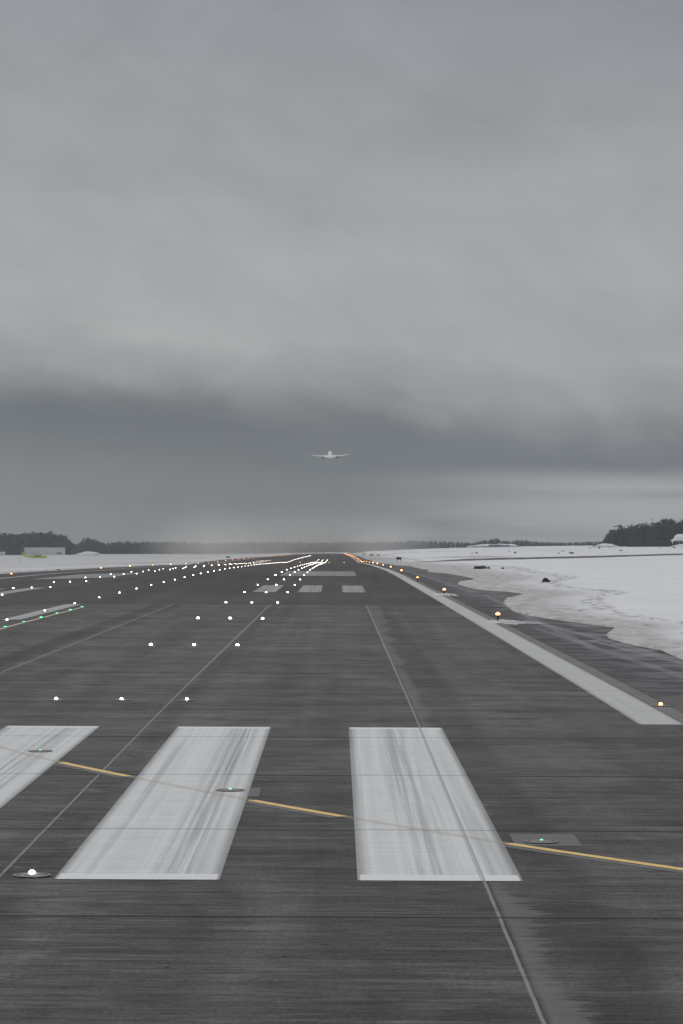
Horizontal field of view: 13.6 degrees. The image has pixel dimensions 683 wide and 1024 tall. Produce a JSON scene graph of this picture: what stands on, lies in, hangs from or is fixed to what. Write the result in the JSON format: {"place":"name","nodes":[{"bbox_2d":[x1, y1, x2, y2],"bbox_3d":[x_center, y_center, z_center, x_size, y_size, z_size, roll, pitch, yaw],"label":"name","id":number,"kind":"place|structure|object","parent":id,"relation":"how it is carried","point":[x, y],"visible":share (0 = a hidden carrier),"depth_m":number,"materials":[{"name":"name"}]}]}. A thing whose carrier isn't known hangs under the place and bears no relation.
{"place":"outdoors","nodes":[
{"label":"outdoors","id":0,"kind":"place"},
{"bbox_2d":[0,554,297,577],"bbox_3d":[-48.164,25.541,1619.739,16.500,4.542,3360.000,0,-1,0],"label":"runway shoulder","id":1,"kind":"object","parent":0,"point":[61,571],"visible":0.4,"depth_m":473.97},
{"bbox_2d":[0,553,454,605],"bbox_3d":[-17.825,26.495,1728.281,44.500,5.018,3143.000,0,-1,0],"label":"runway","id":2,"kind":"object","parent":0,"point":[230,582],"visible":0.88,"depth_m":226.47,"materials":[{"name":"grey asphalt"}]},
{"bbox_2d":[0,587,46,594],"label":"runway marking","id":3,"kind":"object","parent":2,"relation":"on","point":[14,591],"visible":0.95,"depth_m":212.71,"materials":[{"name":"paint"}]},
{"bbox_2d":[31,573,135,579],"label":"runway marking","id":4,"kind":"object","parent":2,"relation":"on","point":[89,576],"visible":0.93,"depth_m":308.26,"materials":[{"name":"paint"}]},
{"bbox_2d":[0,554,298,578],"bbox_3d":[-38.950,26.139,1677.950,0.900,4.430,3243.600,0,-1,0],"label":"runway marking","id":5,"kind":"object","parent":2,"relation":"on","point":[110,569],"visible":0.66,"depth_m":409.02,"materials":[{"name":"white paint"}]},
{"bbox_2d":[253,585,283,591],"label":"runway marking","id":6,"kind":"object","parent":2,"relation":"on","point":[269,588],"visible":1,"depth_m":210.22,"materials":[{"name":"paint"}]},
{"bbox_2d":[298,585,322,591],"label":"runway marking","id":7,"kind":"object","parent":2,"relation":"on","point":[310,588],"visible":1,"depth_m":211.09,"materials":[{"name":"paint"}]},
{"bbox_2d":[279,571,356,575],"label":"runway marking","id":8,"kind":"object","parent":2,"relation":"on","point":[320,573],"visible":1,"depth_m":310.19,"materials":[{"name":"paint"}]},
{"bbox_2d":[342,586,365,591],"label":"runway marking","id":9,"kind":"object","parent":2,"relation":"on","point":[353,589],"visible":1,"depth_m":207.82,"materials":[{"name":"paint"}]},
{"bbox_2d":[314,451,347,457],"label":"airliner","id":10,"kind":"object","parent":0,"point":[329,455],"visible":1,"depth_m":3008.50,"materials":[{"name":"white paint"}]},
{"bbox_2d":[0,604,682,1023],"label":"runway","id":11,"kind":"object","parent":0,"point":[288,916],"visible":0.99,"depth_m":34.98,"materials":[{"name":"grey asphalt"}]},
{"bbox_2d":[13,870,51,876],"bbox_3d":[-3.397,3.957,31.349,0.430,0.050,0.430,0,-1,0],"label":"touchdown light","id":12,"kind":"object","parent":11,"relation":"on","point":[31,873],"visible":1,"depth_m":31.28,"materials":[{"name":"metal"}]},
{"bbox_2d":[1,604,80,619],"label":"runway marking","id":13,"kind":"object","parent":11,"relation":"on","point":[35,613],"visible":0.98,"depth_m":138.20,"materials":[{"name":"paint"}]},
{"bbox_2d":[0,607,82,628],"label":"taxi line","id":14,"kind":"object","parent":11,"relation":"on","point":[38,618],"visible":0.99,"depth_m":126.19,"materials":[{"name":"beige paint"}]},
{"bbox_2d":[0,726,99,807],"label":"runway marking","id":15,"kind":"object","parent":11,"relation":"on","point":[22,767],"visible":1,"depth_m":49.22,"materials":[{"name":"paint"}]},
{"bbox_2d":[55,763,123,776],"bbox_3d":[-4.028,4.075,45.113,0.181,0.021,2.906,0,-1,-26],"label":"taxi line","id":16,"kind":"object","parent":11,"relation":"on","point":[83,769],"visible":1,"depth_m":45.03,"materials":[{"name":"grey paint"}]},
{"bbox_2d":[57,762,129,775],"bbox_3d":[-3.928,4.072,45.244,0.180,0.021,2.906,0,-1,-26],"label":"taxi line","id":17,"kind":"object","parent":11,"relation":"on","point":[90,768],"visible":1,"depth_m":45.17,"materials":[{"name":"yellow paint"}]},
{"bbox_2d":[54,727,270,879],"bbox_3d":[-2.244,4.069,43.100,1.800,0.150,24.100,0,-1,0],"label":"runway marking","id":18,"kind":"object","parent":11,"relation":"on","point":[172,813],"visible":1,"depth_m":38.22,"materials":[{"name":"paint"}]},
{"bbox_2d":[247,788,260,796],"bbox_3d":[-1.597,4.063,41.451,0.830,0.012,1.400,0,-1,0],"label":"runway patch","id":19,"kind":"object","parent":11,"relation":"on","point":[254,792],"visible":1,"depth_m":41.38,"materials":[{"name":"grey asphalt"}]},
{"bbox_2d":[216,788,244,790],"bbox_3d":[-1.622,4.041,41.651,0.430,0.028,0.430,0,-1,0],"label":"taxi light","id":20,"kind":"object","parent":19,"relation":"on","point":[230,789],"visible":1,"depth_m":41.57,"materials":[{"name":"metal"}]},
{"bbox_2d":[245,801,335,817],"bbox_3d":[-0.730,4.050,38.919,0.173,0.019,2.542,0,-1,-30],"label":"taxi line","id":21,"kind":"object","parent":11,"relation":"on","point":[289,809],"visible":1,"depth_m":38.88,"materials":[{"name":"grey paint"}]},
{"bbox_2d":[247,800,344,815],"bbox_3d":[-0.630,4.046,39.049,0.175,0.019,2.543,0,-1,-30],"label":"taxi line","id":22,"kind":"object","parent":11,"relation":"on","point":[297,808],"visible":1,"depth_m":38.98,"materials":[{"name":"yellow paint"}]},
{"bbox_2d":[349,727,522,880],"bbox_3d":[1.056,4.085,43.105,1.800,0.150,24.100,0,-1,0],"label":"runway marking","id":23,"kind":"object","parent":11,"relation":"on","point":[420,813],"visible":1,"depth_m":38.25,"materials":[{"name":"paint"}]},
{"bbox_2d":[343,553,682,724],"bbox_3d":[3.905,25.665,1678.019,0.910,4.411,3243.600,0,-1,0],"label":"runway marking","id":24,"kind":"object","parent":11,"relation":"on","point":[635,709],"visible":0.88,"depth_m":78.43,"materials":[{"name":"paint"}]},
{"bbox_2d":[510,834,581,845],"bbox_3d":[2.512,4.041,35.232,0.810,0.012,1.350,0,-1,0],"label":"runway patch","id":25,"kind":"object","parent":11,"relation":"on","point":[567,839],"visible":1,"depth_m":35.31,"materials":[{"name":"grey asphalt"}]},
{"bbox_2d":[524,839,558,842],"bbox_3d":[2.448,4.016,34.957,0.430,0.028,0.430,0,-1,0],"label":"taxi light","id":26,"kind":"object","parent":25,"relation":"on","point":[541,841],"visible":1,"depth_m":34.88,"materials":[{"name":"metal"}]},
{"bbox_2d":[504,844,682,872],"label":"taxi line","id":27,"kind":"object","parent":11,"relation":"on","point":[591,858],"visible":1,"depth_m":33.22,"materials":[{"name":"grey paint"}]},
{"bbox_2d":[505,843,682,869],"bbox_3d":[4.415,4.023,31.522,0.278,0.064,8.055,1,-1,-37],"label":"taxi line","id":28,"kind":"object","parent":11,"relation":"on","point":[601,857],"visible":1,"depth_m":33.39,"materials":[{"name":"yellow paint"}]},
{"bbox_2d":[0,545,682,659],"bbox_3d":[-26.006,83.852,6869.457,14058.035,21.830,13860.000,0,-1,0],"label":"snow field","id":29,"kind":"structure","parent":0,"point":[635,600],"depth_m":299.96,"materials":[{"name":"white snow"}]},
{"bbox_2d":[0,547,25,554],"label":"hedge","id":30,"kind":"object","parent":29,"relation":"on","point":[12,551],"visible":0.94,"depth_m":3404.49,"materials":[{"name":"plant"}]},
{"bbox_2d":[21,552,46,558],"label":"turboprop","id":31,"kind":"object","parent":29,"relation":"on","point":[37,556],"visible":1,"depth_m":2397.82,"materials":[{"name":"paint"}]},
{"bbox_2d":[0,530,76,554],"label":"forest","id":32,"kind":"object","parent":29,"relation":"on","point":[38,540],"visible":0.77,"depth_m":3501.27,"materials":[{"name":"green plant"}]},
{"bbox_2d":[23,548,64,554],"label":"hangar","id":33,"kind":"structure","parent":29,"relation":"on","point":[45,551],"depth_m":3419.15,"materials":[{"name":"white metal"}]},
{"bbox_2d":[31,551,39,554],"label":"door","id":34,"kind":"structure","parent":33,"relation":"in","point":[32,552],"depth_m":3419.22,"materials":[{"name":"grey metal"}]},
{"bbox_2d":[78,551,99,554],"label":"snow pile","id":35,"kind":"object","parent":29,"relation":"on","point":[88,553],"visible":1,"depth_m":3293.54,"materials":[{"name":"white snow"}]},
{"bbox_2d":[66,535,374,553],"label":"forest","id":36,"kind":"object","parent":29,"relation":"on","point":[97,546],"visible":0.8,"depth_m":3903.09,"materials":[{"name":"green plant"}]},
{"bbox_2d":[348,538,600,552],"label":"forest","id":37,"kind":"object","parent":29,"relation":"on","point":[354,547],"visible":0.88,"depth_m":3255.38,"materials":[{"name":"green plant"}]},
{"bbox_2d":[473,566,489,568],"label":"earth ridge","id":38,"kind":"structure","parent":29,"relation":"on","point":[480,567],"depth_m":384.34,"materials":[{"name":"soil"}]},
{"bbox_2d":[467,544,522,547],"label":"snow pile","id":39,"kind":"object","parent":29,"relation":"on","point":[486,545],"visible":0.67,"depth_m":2633.10,"materials":[{"name":"white snow"}]},
{"bbox_2d":[488,543,509,546],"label":"bunker","id":40,"kind":"object","parent":29,"relation":"on","point":[499,545],"visible":0.88,"depth_m":2577.19},
{"bbox_2d":[593,543,618,546],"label":"snow pile","id":41,"kind":"object","parent":29,"relation":"on","point":[605,545],"visible":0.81,"depth_m":2074.20,"materials":[{"name":"white snow"}]},
{"bbox_2d":[592,518,682,546],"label":"forest","id":42,"kind":"object","parent":29,"relation":"on","point":[663,530],"visible":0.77,"depth_m":2194.48,"materials":[{"name":"green plant"}]},
{"bbox_2d":[627,540,682,546],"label":"hedge","id":43,"kind":"object","parent":29,"relation":"on","point":[653,544],"visible":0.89,"depth_m":2116.73,"materials":[{"name":"plant"}]},
{"bbox_2d":[671,534,682,543],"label":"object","id":44,"kind":"object","parent":29,"relation":"on","point":[678,537],"visible":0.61,"depth_m":2144.93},
{"bbox_2d":[0,0,682,553],"label":"sky","id":45,"kind":"structure","parent":0,"point":[436,246],"materials":[{"name":"grey"}]},
{"bbox_2d":[345,553,682,697],"bbox_3d":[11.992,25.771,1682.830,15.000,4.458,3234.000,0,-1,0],"label":"runway shoulder","id":46,"kind":"object","parent":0,"point":[652,673],"visible":0.31,"depth_m":100.91},
{"bbox_2d":[434,593,458,595],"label":"snow patch","id":47,"kind":"object","parent":46,"relation":"on","point":[448,594],"visible":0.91,"depth_m":188.27,"materials":[{"name":"white snow"}]},
{"bbox_2d":[484,619,518,623],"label":"snow patch","id":48,"kind":"object","parent":46,"relation":"on","point":[504,621],"visible":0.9,"depth_m":124.63,"materials":[{"name":"white snow"}]},
{"bbox_2d":[359,561,682,722],"bbox_3d":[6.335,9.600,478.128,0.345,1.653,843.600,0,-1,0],"label":"runway edge strip","id":49,"kind":"object","parent":46,"relation":"on","point":[672,712],"visible":0.88,"depth_m":80.26,"materials":[{"name":"concrete"}]},
{"bbox_2d":[516,621,542,623],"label":"snow patch","id":50,"kind":"object","parent":46,"relation":"on","point":[527,622],"visible":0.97,"depth_m":124.25,"materials":[{"name":"white snow"}]},
{"bbox_2d":[425,553,682,561],"bbox_3d":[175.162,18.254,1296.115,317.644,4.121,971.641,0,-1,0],"label":"road","id":51,"kind":"structure","parent":0,"point":[555,557],"depth_m":949.62,"materials":[{"name":"grey asphalt"}]},
{"bbox_2d":[653,698,682,713],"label":"pavement","id":52,"kind":"structure","parent":0,"point":[676,704],"depth_m":64.10,"materials":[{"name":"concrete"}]},
{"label":"runway patch","id":53,"kind":"structure","parent":0,"visible":0},
{"bbox_2d":[28,749,52,751],"bbox_3d":[-5.153,4.072,48.846,0.430,0.028,0.430,0,-1,0],"label":"taxi light","id":54,"kind":"object","parent":53,"relation":"on","point":[39,750],"visible":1,"depth_m":48.75,"materials":[{"name":"metal"}]}
]}

